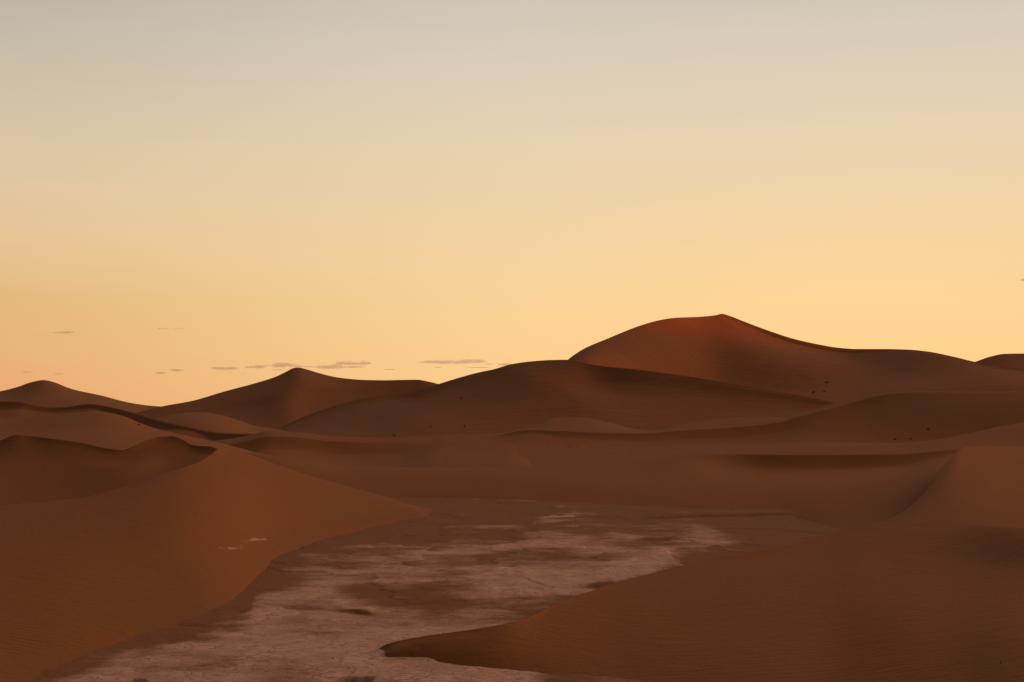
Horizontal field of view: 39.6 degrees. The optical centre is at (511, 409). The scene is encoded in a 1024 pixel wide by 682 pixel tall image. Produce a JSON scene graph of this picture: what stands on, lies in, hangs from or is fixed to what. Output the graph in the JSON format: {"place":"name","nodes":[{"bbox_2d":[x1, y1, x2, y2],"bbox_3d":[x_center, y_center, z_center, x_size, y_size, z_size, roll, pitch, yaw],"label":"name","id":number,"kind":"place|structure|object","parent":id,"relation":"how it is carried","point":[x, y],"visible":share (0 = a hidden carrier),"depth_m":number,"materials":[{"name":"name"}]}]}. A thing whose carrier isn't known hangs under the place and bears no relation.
{"place":"outdoors","nodes":[
{"label":"outdoors","id":0,"kind":"place"},
{"bbox_2d":[0,380,160,413],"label":"sand dune","id":1,"kind":"structure","parent":0,"point":[45,393],"depth_m":843.08,"materials":[{"name":"brown sand"}]},
{"bbox_2d":[0,435,216,504],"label":"sand dune","id":2,"kind":"structure","parent":0,"point":[33,469],"depth_m":139.01,"materials":[{"name":"brown sand"}]},
{"bbox_2d":[0,401,251,440],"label":"sand dune","id":3,"kind":"structure","parent":0,"point":[13,409],"depth_m":397.16,"materials":[{"name":"brown sand"}]},
{"bbox_2d":[0,411,254,452],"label":"sand dune","id":4,"kind":"structure","parent":0,"point":[107,430],"depth_m":229.16,"materials":[{"name":"brown sand"}]},
{"bbox_2d":[0,448,431,681],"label":"sand dune","id":5,"kind":"structure","parent":0,"point":[219,527],"depth_m":86.97,"materials":[{"name":"brown sand"}]},
{"bbox_2d":[155,412,288,440],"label":"sand dune","id":6,"kind":"structure","parent":0,"point":[212,422],"depth_m":387.69,"materials":[{"name":"brown sand"}]},
{"bbox_2d":[138,367,436,429],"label":"sand dune","id":7,"kind":"structure","parent":0,"point":[287,397],"depth_m":705.44,"materials":[{"name":"brown sand"}]},
{"bbox_2d":[214,431,530,467],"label":"sand dune","id":8,"kind":"structure","parent":0,"point":[394,452],"depth_m":290.22,"materials":[{"name":"brown sand"}]},
{"bbox_2d":[31,498,840,681],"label":"dry lake bed","id":9,"kind":"object","parent":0,"point":[501,571],"visible":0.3,"depth_m":81.50,"materials":[{"name":"soil"}]},
{"bbox_2d":[100,530,717,679],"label":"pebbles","id":10,"kind":"object","parent":9,"relation":"on","point":[353,619],"visible":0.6,"depth_m":68.33,"materials":[{"name":"stone"}]},
{"bbox_2d":[0,0,1023,405],"label":"sky","id":11,"kind":"structure","parent":0,"point":[199,199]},
{"bbox_2d":[281,360,835,437],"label":"sand dune","id":12,"kind":"structure","parent":0,"point":[509,398],"depth_m":469.99,"materials":[{"name":"brown sand"}]},
{"bbox_2d":[531,436,631,455],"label":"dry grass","id":13,"kind":"structure","parent":0,"point":[579,447],"depth_m":276.45,"materials":[{"name":"brown plant"}]},
{"bbox_2d":[244,423,1023,528],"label":"sand dune","id":14,"kind":"structure","parent":0,"point":[841,485],"depth_m":173.11,"materials":[{"name":"brown sand"}]},
{"bbox_2d":[380,523,1023,681],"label":"sand dune","id":15,"kind":"structure","parent":0,"point":[898,602],"depth_m":59.99,"materials":[{"name":"brown sand"}]},
{"bbox_2d":[399,391,1023,467],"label":"sand dune","id":16,"kind":"structure","parent":0,"point":[901,417],"depth_m":295.19,"materials":[{"name":"brown sand"}]},
{"bbox_2d":[568,314,1023,402],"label":"sand dune","id":17,"kind":"structure","parent":0,"point":[725,348],"depth_m":664.85,"materials":[{"name":"brown sand"}]},
{"bbox_2d":[879,446,1023,527],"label":"sand dune","id":18,"kind":"structure","parent":0,"point":[980,485],"depth_m":121.25,"materials":[{"name":"brown sand"}]},
{"bbox_2d":[976,353,1023,367],"bbox_3d":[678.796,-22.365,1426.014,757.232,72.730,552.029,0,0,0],"label":"sand dune","id":19,"kind":"structure","parent":0,"point":[1011,360],"depth_m":1474.14,"materials":[{"name":"brown sand"}]}
]}

